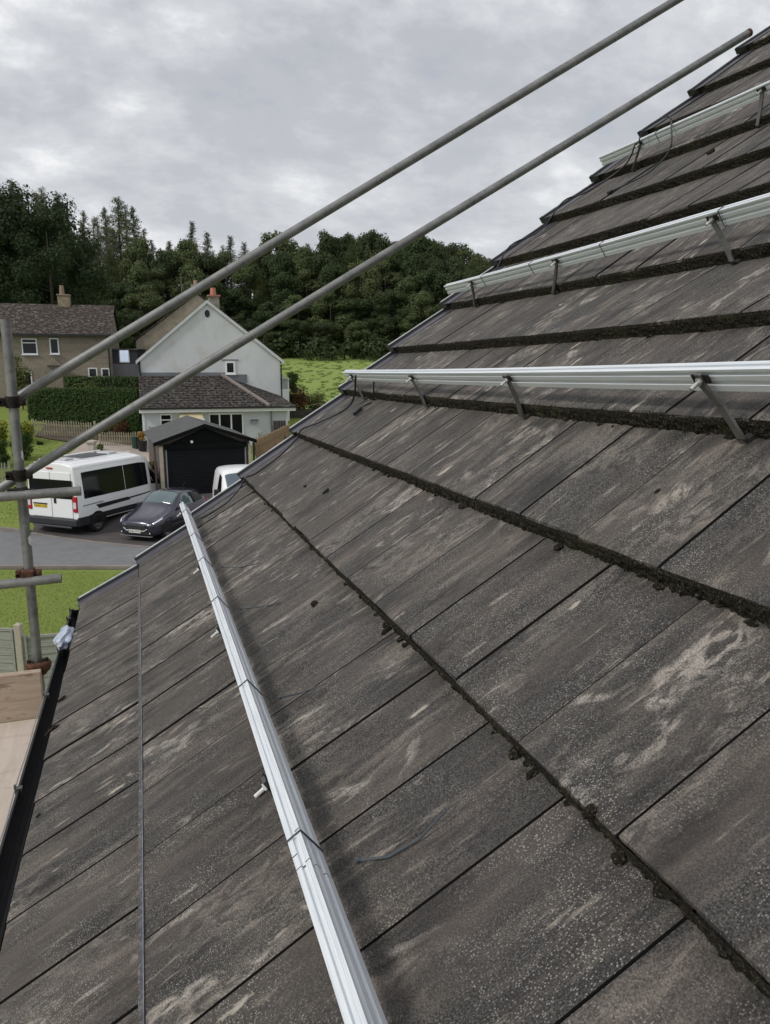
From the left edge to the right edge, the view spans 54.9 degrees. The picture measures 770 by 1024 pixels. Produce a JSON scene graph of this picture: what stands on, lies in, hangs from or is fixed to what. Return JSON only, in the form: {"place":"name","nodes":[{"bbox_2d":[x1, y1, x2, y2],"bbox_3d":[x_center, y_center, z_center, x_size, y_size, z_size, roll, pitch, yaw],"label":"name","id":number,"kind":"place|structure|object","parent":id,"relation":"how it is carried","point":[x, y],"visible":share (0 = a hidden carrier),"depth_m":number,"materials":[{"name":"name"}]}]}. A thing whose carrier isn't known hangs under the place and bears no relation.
{"place":"outdoors","nodes":[
{"label":"outdoors","id":0,"kind":"place"},
{"bbox_2d":[0,427,120,633],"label":"lawn grass","id":1,"kind":"structure","parent":0,"point":[45,574],"depth_m":20.41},
{"bbox_2d":[0,530,147,564],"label":"road","id":2,"kind":"structure","parent":0,"point":[47,550],"depth_m":24.58,"materials":[{"name":"asphalt"}]},
{"bbox_2d":[67,440,148,461],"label":"patio","id":3,"kind":"structure","parent":0,"point":[109,447],"depth_m":39.64,"materials":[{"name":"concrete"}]},
{"bbox_2d":[32,493,212,545],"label":"driveway","id":4,"kind":"structure","parent":0,"point":[110,531],"depth_m":27.16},
{"bbox_2d":[28,450,159,530],"bbox_3d":[-11.090,-1.034,29.358,2.831,2.709,5.747,4,12,21],"label":"camper van","id":5,"kind":"object","parent":4,"relation":"on","point":[110,483],"visible":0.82,"depth_m":27.27,"materials":[{"name":"white paint"}]},
{"bbox_2d":[120,482,207,537],"bbox_3d":[-8.150,-0.096,27.332,2.008,1.689,3.520,4,12,19],"label":"hatchback car","id":6,"kind":"object","parent":4,"relation":"on","point":[154,513],"visible":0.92,"depth_m":26.53,"materials":[{"name":"grey paint"}]},
{"bbox_2d":[213,464,247,496],"bbox_3d":[-5.330,-0.546,28.210,2.376,2.232,3.370,-4,12,-22],"label":"van","id":7,"kind":"object","parent":4,"relation":"on","point":[225,476],"visible":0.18,"depth_m":27.99,"materials":[{"name":"white paint"}]},
{"bbox_2d":[0,311,395,722],"bbox_3d":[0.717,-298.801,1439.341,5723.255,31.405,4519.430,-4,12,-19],"label":"ground","id":8,"kind":"structure","parent":0,"point":[24,413],"depth_m":28.26,"materials":[{"name":"green plant"}]},
{"bbox_2d":[0,628,17,672],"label":"garden fence","id":9,"kind":"object","parent":8,"relation":"on","point":[8,660],"visible":0.47,"depth_m":13.09,"materials":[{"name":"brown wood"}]},
{"bbox_2d":[13,623,25,670],"bbox_3d":[-6.445,2.958,13.195,0.116,2.078,0.110,0,11,0],"label":"fence post","id":10,"kind":"object","parent":8,"relation":"on","point":[19,643],"visible":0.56,"depth_m":13.03,"materials":[{"name":"wood"}]},
{"bbox_2d":[9,429,33,460],"bbox_3d":[-17.612,-3.212,35.899,1.254,1.543,1.178,0,11,0],"label":"clipped shrub","id":11,"kind":"object","parent":8,"relation":"on","point":[27,446],"visible":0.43,"depth_m":35.74,"materials":[{"name":"green plant"}]},
{"bbox_2d":[0,319,44,692],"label":"scaffold tube","id":12,"kind":"object","parent":8,"relation":"on","point":[15,429],"visible":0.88,"depth_m":3.40,"materials":[{"name":"grey metal"}]},
{"bbox_2d":[0,396,25,407],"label":"scaffold coupler","id":13,"kind":"object","parent":12,"relation":"attached to","point":[12,401],"visible":0.98,"depth_m":3.31,"materials":[{"name":"metal"}]},
{"bbox_2d":[18,0,683,397],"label":"scaffold tube","id":14,"kind":"object","parent":13,"relation":"attached to","point":[312,220],"visible":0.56,"depth_m":3.67,"materials":[{"name":"metal"}]},
{"bbox_2d":[5,469,32,481],"bbox_3d":[-1.679,-0.169,3.405,0.113,0.052,0.101,-4,12,-19],"label":"scaffold coupler","id":15,"kind":"object","parent":12,"relation":"attached to","point":[19,475],"visible":0.97,"depth_m":3.38,"materials":[{"name":"metal"}]},
{"bbox_2d":[0,28,752,491],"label":"scaffold tube","id":16,"kind":"object","parent":15,"relation":"attached to","point":[336,284],"visible":1,"depth_m":3.77,"materials":[{"name":"metal"}]},
{"bbox_2d":[7,486,33,491],"bbox_3d":[-1.674,-0.088,3.403,0.113,0.052,0.086,-4,12,-19],"label":"scaffold coupler","id":17,"kind":"object","parent":12,"relation":"attached to","point":[18,489],"visible":0.35,"depth_m":3.38,"materials":[{"name":"metal"}]},
{"bbox_2d":[0,486,81,501],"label":"scaffold tube","id":18,"kind":"object","parent":17,"relation":"attached to","point":[39,493],"visible":1,"depth_m":3.38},
{"bbox_2d":[15,567,41,577],"bbox_3d":[-1.675,0.292,3.479,0.113,0.052,0.086,-4,12,-19],"label":"scaffold coupler","id":19,"kind":"object","parent":12,"relation":"attached to","point":[24,573],"visible":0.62,"depth_m":3.45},
{"bbox_2d":[0,574,61,588],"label":"scaffold tube","id":20,"kind":"object","parent":19,"relation":"attached to","point":[30,581],"visible":1,"depth_m":3.44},
{"bbox_2d":[25,657,51,674],"bbox_3d":[-1.673,0.745,3.577,0.117,0.086,0.086,-4,12,-19],"label":"collar coupler","id":21,"kind":"object","parent":12,"relation":"attached to","point":[45,665],"visible":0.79,"depth_m":3.55,"materials":[{"name":"metal"}]},
{"bbox_2d":[14,354,32,409],"bbox_3d":[-22.515,-8.021,45.791,1.540,3.500,1.379,0,11,0],"label":"tree","id":22,"kind":"object","parent":8,"relation":"on","point":[21,379],"visible":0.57,"depth_m":45.60,"materials":[{"name":"green plant"}]},
{"bbox_2d":[0,181,59,303],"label":"broadleaf tree","id":23,"kind":"object","parent":8,"relation":"on","point":[7,222],"visible":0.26,"depth_m":78.38,"materials":[{"name":"green plant"}]},
{"bbox_2d":[22,633,58,690],"bbox_3d":[-5.431,2.870,13.419,1.965,1.564,0.065,-3,12,-15],"label":"garden fence","id":24,"kind":"object","parent":8,"relation":"on","point":[48,648],"visible":0.14,"depth_m":13.16,"materials":[{"name":"grey wood"}]},
{"bbox_2d":[0,188,102,303],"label":"broadleaf tree","id":25,"kind":"object","parent":8,"relation":"on","point":[54,226],"visible":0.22,"depth_m":82.09,"materials":[{"name":"green plant"}]},
{"bbox_2d":[0,230,116,304],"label":"broadleaf tree","id":26,"kind":"object","parent":8,"relation":"on","point":[73,258],"visible":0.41,"depth_m":75.82,"materials":[{"name":"green plant"}]},
{"bbox_2d":[0,285,118,403],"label":"stone house","id":27,"kind":"structure","parent":8,"relation":"on","point":[48,338],"depth_m":48.42,"materials":[{"name":"stone"}]},
{"bbox_2d":[21,338,38,354],"bbox_3d":[-22.823,-10.600,47.537,1.025,1.053,0.120,-3,12,-15],"label":"window","id":28,"kind":"structure","parent":27,"relation":"in","point":[29,345],"depth_m":47.55,"materials":[{"name":"white plastic"}]},
{"bbox_2d":[31,419,96,436],"bbox_3d":[-17.487,-4.461,40.463,3.320,1.410,0.120,-9,15,-39],"label":"picket fence","id":29,"kind":"object","parent":8,"relation":"on","point":[61,425],"visible":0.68,"depth_m":40.27,"materials":[{"name":"brown wood"}]},
{"bbox_2d":[0,565,133,569],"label":"kerb","id":30,"kind":"structure","parent":8,"relation":"on","point":[72,567],"depth_m":22.66,"materials":[{"name":"concrete"}]},
{"bbox_2d":[35,422,130,444],"bbox_3d":[-16.122,-4.386,41.616,6.450,1.199,4.320,-1,11,-7],"label":"planting bed","id":31,"kind":"object","parent":8,"relation":"on","point":[62,438],"visible":0.3,"depth_m":41.33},
{"bbox_2d":[26,386,141,430],"bbox_3d":[-17.436,-6.048,43.439,6.729,2.649,1.634,0,11,0],"label":"hedge","id":32,"kind":"object","parent":8,"relation":"on","point":[87,404],"visible":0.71,"depth_m":42.78,"materials":[{"name":"green plant"}]},
{"bbox_2d":[64,374,138,388],"bbox_3d":[-17.632,-7.193,46.477,4.674,2.818,1.164,0,11,0],"label":"hedge","id":33,"kind":"object","parent":8,"relation":"on","point":[120,381],"visible":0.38,"depth_m":45.97,"materials":[{"name":"green plant"}]},
{"bbox_2d":[101,227,124,285],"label":"larch tree","id":34,"kind":"object","parent":8,"relation":"on","point":[112,244],"visible":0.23,"depth_m":128.66,"materials":[{"name":"green plant"}]},
{"bbox_2d":[98,196,134,301],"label":"conifer tree","id":35,"kind":"object","parent":8,"relation":"on","point":[120,229],"visible":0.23,"depth_m":133.75,"materials":[{"name":"green plant"}]},
{"bbox_2d":[95,250,137,310],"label":"conifer tree","id":36,"kind":"object","parent":8,"relation":"on","point":[113,269],"visible":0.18,"depth_m":119.44,"materials":[{"name":"green plant"}]},
{"bbox_2d":[98,431,140,444],"bbox_3d":[-14.549,-3.944,40.696,2.314,1.222,0.120,-9,15,-40],"label":"picket fence","id":37,"kind":"object","parent":8,"relation":"on","point":[112,436],"visible":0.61,"depth_m":40.52,"materials":[{"name":"brown wood"}]},
{"bbox_2d":[102,282,139,346],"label":"broadleaf tree","id":38,"kind":"object","parent":8,"relation":"on","point":[121,290],"visible":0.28,"depth_m":114.89,"materials":[{"name":"green plant"}]},
{"bbox_2d":[112,349,145,379],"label":"clad outbuilding","id":39,"kind":"structure","parent":8,"relation":"on","point":[124,362],"depth_m":50.08,"materials":[{"name":"wood"}]},
{"bbox_2d":[116,307,145,348],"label":"broadleaf tree","id":40,"kind":"object","parent":8,"relation":"on","point":[132,316],"visible":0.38,"depth_m":109.74,"materials":[{"name":"green plant"}]},
{"bbox_2d":[116,206,147,310],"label":"larch tree","id":41,"kind":"object","parent":8,"relation":"on","point":[134,232],"visible":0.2,"depth_m":133.72,"materials":[{"name":"green plant"}]},
{"bbox_2d":[118,238,153,310],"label":"broadleaf tree","id":42,"kind":"object","parent":8,"relation":"on","point":[139,248],"visible":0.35,"depth_m":125.49,"materials":[{"name":"green plant"}]},
{"bbox_2d":[118,284,166,347],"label":"broadleaf tree","id":43,"kind":"object","parent":8,"relation":"on","point":[146,301],"visible":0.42,"depth_m":113.84,"materials":[{"name":"green plant"}]},
{"bbox_2d":[121,260,165,332],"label":"broadleaf tree","id":44,"kind":"object","parent":8,"relation":"on","point":[140,272],"visible":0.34,"depth_m":118.21,"materials":[{"name":"green plant"}]},
{"bbox_2d":[139,268,179,305],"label":"broadleaf tree","id":45,"kind":"object","parent":8,"relation":"on","point":[158,273],"visible":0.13,"depth_m":123.57,"materials":[{"name":"green plant"}]},
{"bbox_2d":[141,247,179,322],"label":"broadleaf tree","id":46,"kind":"object","parent":8,"relation":"on","point":[163,258],"visible":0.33,"depth_m":124.75,"materials":[{"name":"green plant"}]},
{"bbox_2d":[164,239,203,300],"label":"broadleaf tree","id":47,"kind":"object","parent":8,"relation":"on","point":[184,258],"visible":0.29,"depth_m":125.73,"materials":[{"name":"green plant"}]},
{"bbox_2d":[167,264,209,298],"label":"broadleaf tree","id":48,"kind":"object","parent":8,"relation":"on","point":[190,274],"visible":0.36,"depth_m":120.72,"materials":[{"name":"green plant"}]},
{"bbox_2d":[143,415,256,493],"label":"garage","id":49,"kind":"structure","parent":8,"relation":"on","point":[192,452],"depth_m":30.64,"materials":[{"name":"grey"}]},
{"bbox_2d":[167,447,243,493],"bbox_3d":[-7.390,-1.623,30.803,3.120,2.060,0.008,-4,12,-22],"label":"roller door","id":50,"kind":"structure","parent":49,"relation":"in","point":[196,468],"depth_m":30.65,"materials":[{"name":"metal"}]},
{"bbox_2d":[184,252,229,297],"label":"broadleaf tree","id":51,"kind":"object","parent":8,"relation":"on","point":[209,262],"visible":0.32,"depth_m":126.04,"materials":[{"name":"green plant"}]},
{"bbox_2d":[136,288,296,447],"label":"gabled house","id":52,"kind":"structure","parent":8,"relation":"on","point":[238,390],"depth_m":43.62,"materials":[{"name":"paint"}]},
{"bbox_2d":[132,277,262,351],"bbox_3d":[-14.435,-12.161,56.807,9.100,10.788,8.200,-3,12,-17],"label":"roof","id":53,"kind":"structure","parent":52,"relation":"attached to","point":[150,337],"depth_m":52.08,"materials":[{"name":"brown tile"}]},
{"bbox_2d":[209,413,243,433],"bbox_3d":[-9.019,-4.973,42.125,2.017,1.274,0.120,-3,12,-17],"label":"window","id":54,"kind":"structure","parent":52,"relation":"in","point":[234,421],"depth_m":42.15,"materials":[{"name":"white plastic"}]},
{"bbox_2d":[219,287,259,324],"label":"broadleaf tree","id":55,"kind":"object","parent":8,"relation":"on","point":[233,296],"visible":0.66,"depth_m":122.30,"materials":[{"name":"green plant"}]},
{"bbox_2d":[230,260,270,328],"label":"broadleaf tree","id":56,"kind":"object","parent":8,"relation":"on","point":[246,272],"visible":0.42,"depth_m":126.21,"materials":[{"name":"green plant"}]},
{"bbox_2d":[119,331,394,361],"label":"scrub","id":57,"kind":"object","parent":8,"relation":"on","point":[331,354],"visible":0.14,"depth_m":111.81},
{"bbox_2d":[247,274,271,338],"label":"conifer tree","id":58,"kind":"object","parent":8,"relation":"on","point":[260,294],"visible":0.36,"depth_m":122.36,"materials":[{"name":"green plant"}]},
{"bbox_2d":[251,301,288,347],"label":"broadleaf tree","id":59,"kind":"object","parent":8,"relation":"on","point":[268,310],"visible":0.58,"depth_m":118.04,"materials":[{"name":"green plant"}]},
{"bbox_2d":[255,424,289,458],"bbox_3d":[-5.626,-3.220,37.708,0.092,1.849,8.808,1,11,2],"label":"board fence","id":60,"kind":"object","parent":8,"relation":"on","point":[264,444],"visible":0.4,"depth_m":36.54,"materials":[{"name":"brown wood"}]},
{"bbox_2d":[253,248,295,330],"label":"broadleaf tree","id":61,"kind":"object","parent":8,"relation":"on","point":[276,264],"visible":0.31,"depth_m":125.97,"materials":[{"name":"green plant"}]},
{"bbox_2d":[259,229,299,299],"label":"broadleaf tree","id":62,"kind":"object","parent":8,"relation":"on","point":[291,248],"visible":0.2,"depth_m":135.44,"materials":[{"name":"green plant"}]},
{"bbox_2d":[266,271,303,330],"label":"broadleaf tree","id":63,"kind":"object","parent":8,"relation":"on","point":[285,280],"visible":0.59,"depth_m":121.38,"materials":[{"name":"green plant"}]},
{"bbox_2d":[276,318,310,355],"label":"broadleaf tree","id":64,"kind":"object","parent":8,"relation":"on","point":[294,333],"visible":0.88,"depth_m":113.68,"materials":[{"name":"green plant"}]},
{"bbox_2d":[279,294,317,348],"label":"broadleaf tree","id":65,"kind":"object","parent":8,"relation":"on","point":[292,300],"visible":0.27,"depth_m":118.48,"materials":[{"name":"green plant"}]},
{"bbox_2d":[289,384,310,409],"bbox_3d":[-6.097,-7.816,52.051,1.929,2.357,1.932,0,11,0],"label":"shrub","id":66,"kind":"object","parent":8,"relation":"on","point":[301,399],"visible":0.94,"depth_m":51.78,"materials":[{"name":"red plant"}]},
{"bbox_2d":[285,246,323,320],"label":"broadleaf tree","id":67,"kind":"object","parent":8,"relation":"on","point":[300,261],"visible":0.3,"depth_m":127.23,"materials":[{"name":"green plant"}]},
{"bbox_2d":[287,269,328,335],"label":"broadleaf tree","id":68,"kind":"object","parent":8,"relation":"on","point":[306,287],"visible":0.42,"depth_m":123.14,"materials":[{"name":"green plant"}]},
{"bbox_2d":[310,322,334,355],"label":"broadleaf tree","id":69,"kind":"object","parent":8,"relation":"on","point":[325,331],"visible":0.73,"depth_m":113.84,"materials":[{"name":"green plant"}]},
{"bbox_2d":[308,251,341,320],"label":"broadleaf tree","id":70,"kind":"object","parent":8,"relation":"on","point":[321,260],"visible":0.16,"depth_m":127.48,"materials":[{"name":"green plant"}]},
{"bbox_2d":[307,229,343,316],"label":"broadleaf tree","id":71,"kind":"object","parent":8,"relation":"on","point":[328,243],"visible":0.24,"depth_m":131.63,"materials":[{"name":"green plant"}]},
{"bbox_2d":[280,361,372,403],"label":"field tussocks","id":72,"kind":"object","parent":8,"relation":"on","point":[299,379],"visible":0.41,"depth_m":89.08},
{"bbox_2d":[308,291,353,349],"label":"broadleaf tree","id":73,"kind":"object","parent":8,"relation":"on","point":[322,305],"visible":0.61,"depth_m":117.38,"materials":[{"name":"green plant"}]},
{"bbox_2d":[317,262,350,340],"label":"broadleaf tree","id":74,"kind":"object","parent":8,"relation":"on","point":[328,274],"visible":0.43,"depth_m":120.61,"materials":[{"name":"green plant"}]},
{"bbox_2d":[324,236,362,318],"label":"tree","id":75,"kind":"object","parent":8,"relation":"on","point":[351,256],"visible":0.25,"depth_m":125.68,"materials":[{"name":"green plant"}]},
{"bbox_2d":[331,232,371,296],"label":"broadleaf tree","id":76,"kind":"object","parent":8,"relation":"on","point":[343,241],"visible":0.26,"depth_m":133.87,"materials":[{"name":"green plant"}]},
{"bbox_2d":[336,298,376,345],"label":"broadleaf tree","id":77,"kind":"object","parent":8,"relation":"on","point":[352,303],"visible":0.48,"depth_m":117.29,"materials":[{"name":"green plant"}]},
{"bbox_2d":[344,321,371,357],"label":"broadleaf tree","id":78,"kind":"object","parent":8,"relation":"on","point":[351,333],"visible":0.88,"depth_m":112.29,"materials":[{"name":"green plant"}]},
{"bbox_2d":[341,259,384,338],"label":"broadleaf tree","id":79,"kind":"object","parent":8,"relation":"on","point":[368,288],"visible":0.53,"depth_m":119.09,"materials":[{"name":"green plant"}]},
{"bbox_2d":[354,229,391,286],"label":"broadleaf tree","id":80,"kind":"object","parent":8,"relation":"on","point":[374,239],"visible":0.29,"depth_m":135.01,"materials":[{"name":"green plant"}]},
{"bbox_2d":[366,315,394,355],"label":"broadleaf tree","id":81,"kind":"object","parent":8,"relation":"on","point":[387,323],"visible":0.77,"depth_m":113.55,"materials":[{"name":"green plant"}]},
{"bbox_2d":[0,25,769,1023],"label":"house roof","id":82,"kind":"structure","parent":8,"relation":"on","point":[584,665],"depth_m":1.28,"materials":[{"name":"tile"}]},
{"bbox_2d":[53,625,74,650],"bbox_3d":[-1.300,0.516,3.005,0.076,0.084,0.199,-3,12,-17],"label":"plastic bag","id":83,"kind":"object","parent":82,"relation":"on","point":[62,639],"visible":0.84,"depth_m":2.95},
{"bbox_2d":[138,578,145,1023],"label":"flashing strip","id":84,"kind":"object","parent":82,"relation":"on","point":[141,963],"visible":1,"depth_m":1.30,"materials":[{"name":"metal"}]},
{"bbox_2d":[200,375,356,518],"bbox_3d":[-0.471,-0.299,3.306,0.687,0.622,0.225,-1,11,-3],"label":"long cable","id":85,"kind":"object","parent":82,"relation":"on","point":[268,464],"visible":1,"depth_m":3.34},
{"bbox_2d":[177,502,387,1023],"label":"mounting rail","id":86,"kind":"object","parent":82,"relation":"on","point":[356,995],"visible":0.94,"depth_m":0.94,"materials":[{"name":"metal"}]},
{"bbox_2d":[286,810,446,864],"bbox_3d":[-0.024,0.422,0.957,0.207,0.076,0.017,-1,11,-4],"label":"cable tie","id":87,"kind":"object","parent":86,"relation":"attached to","point":[358,860],"visible":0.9,"depth_m":0.96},
{"bbox_2d":[342,360,769,441],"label":"mounting rail","id":88,"kind":"object","parent":82,"relation":"on","point":[707,378],"visible":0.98,"depth_m":1.52,"materials":[{"name":"metal"}]},
{"bbox_2d":[495,144,635,270],"bbox_3d":[0.775,-1.390,3.540,0.776,0.649,0.220,-1,11,-5],"label":"verge cable","id":89,"kind":"object","parent":82,"relation":"on","point":[559,206],"visible":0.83,"depth_m":3.60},
{"bbox_2d":[444,193,769,306],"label":"mounting rail","id":90,"kind":"object","parent":82,"relation":"on","point":[750,208],"visible":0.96,"depth_m":2.30,"materials":[{"name":"metal"}]},
{"bbox_2d":[599,80,769,171],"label":"mounting rail","id":91,"kind":"object","parent":82,"relation":"on","point":[760,92],"visible":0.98,"depth_m":3.16,"materials":[{"name":"metal"}]},
{"bbox_2d":[363,260,406,341],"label":"broadleaf tree","id":92,"kind":"object","parent":8,"relation":"on","point":[383,267],"visible":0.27,"depth_m":123.06,"materials":[{"name":"green plant"}]},
{"bbox_2d":[370,289,410,351],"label":"broadleaf tree","id":93,"kind":"object","parent":8,"relation":"on","point":[383,301],"visible":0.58,"depth_m":115.39,"materials":[{"name":"green plant"}]},
{"bbox_2d":[389,251,425,321],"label":"broadleaf tree","id":94,"kind":"object","parent":8,"relation":"on","point":[411,264],"visible":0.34,"depth_m":126.56,"materials":[{"name":"green plant"}]},
{"bbox_2d":[391,274,427,332],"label":"broadleaf tree","id":95,"kind":"object","parent":8,"relation":"on","point":[410,285],"visible":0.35,"depth_m":121.15,"materials":[{"name":"green plant"}]},
{"bbox_2d":[393,235,430,276],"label":"broadleaf tree","id":96,"kind":"object","parent":8,"relation":"on","point":[421,245],"visible":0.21,"depth_m":133.06,"materials":[{"name":"green plant"}]},
{"bbox_2d":[400,290,440,331],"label":"broadleaf tree","id":97,"kind":"object","parent":8,"relation":"on","point":[423,299],"visible":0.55,"depth_m":114.44,"materials":[{"name":"green plant"}]},
{"bbox_2d":[410,267,448,310],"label":"broadleaf tree","id":98,"kind":"object","parent":8,"relation":"on","point":[425,277],"visible":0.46,"depth_m":121.31,"materials":[{"name":"green plant"}]},
{"bbox_2d":[419,256,445,311],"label":"broadleaf tree","id":99,"kind":"object","parent":8,"relation":"on","point":[437,263],"visible":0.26,"depth_m":126.29,"materials":[{"name":"green plant"}]},
{"bbox_2d":[422,239,454,305],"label":"broadleaf tree","id":100,"kind":"object","parent":8,"relation":"on","point":[438,251],"visible":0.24,"depth_m":133.43,"materials":[{"name":"green plant"}]},
{"bbox_2d":[440,270,476,296],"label":"broadleaf tree","id":101,"kind":"object","parent":8,"relation":"on","point":[458,276],"visible":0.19,"depth_m":120.35,"materials":[{"name":"green plant"}]},
{"bbox_2d":[454,248,489,275],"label":"broadleaf tree","id":102,"kind":"object","parent":8,"relation":"on","point":[466,255],"visible":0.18,"depth_m":136.34,"materials":[{"name":"green plant"}]},
{"bbox_2d":[0,0,769,296],"label":"sky","id":103,"kind":"structure","parent":0,"point":[244,120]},
{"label":"platform boards","id":104,"kind":"object","parent":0,"visible":0},
{"bbox_2d":[0,718,37,843],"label":"plywood sheet","id":105,"kind":"object","parent":104,"relation":"on","point":[15,736],"depth_m":3.20,"materials":[{"name":"wood"}]},
{"bbox_2d":[0,669,43,722],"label":"scaffold board","id":106,"kind":"object","parent":104,"relation":"on","point":[21,695],"visible":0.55,"depth_m":3.49,"materials":[{"name":"brown wood"}]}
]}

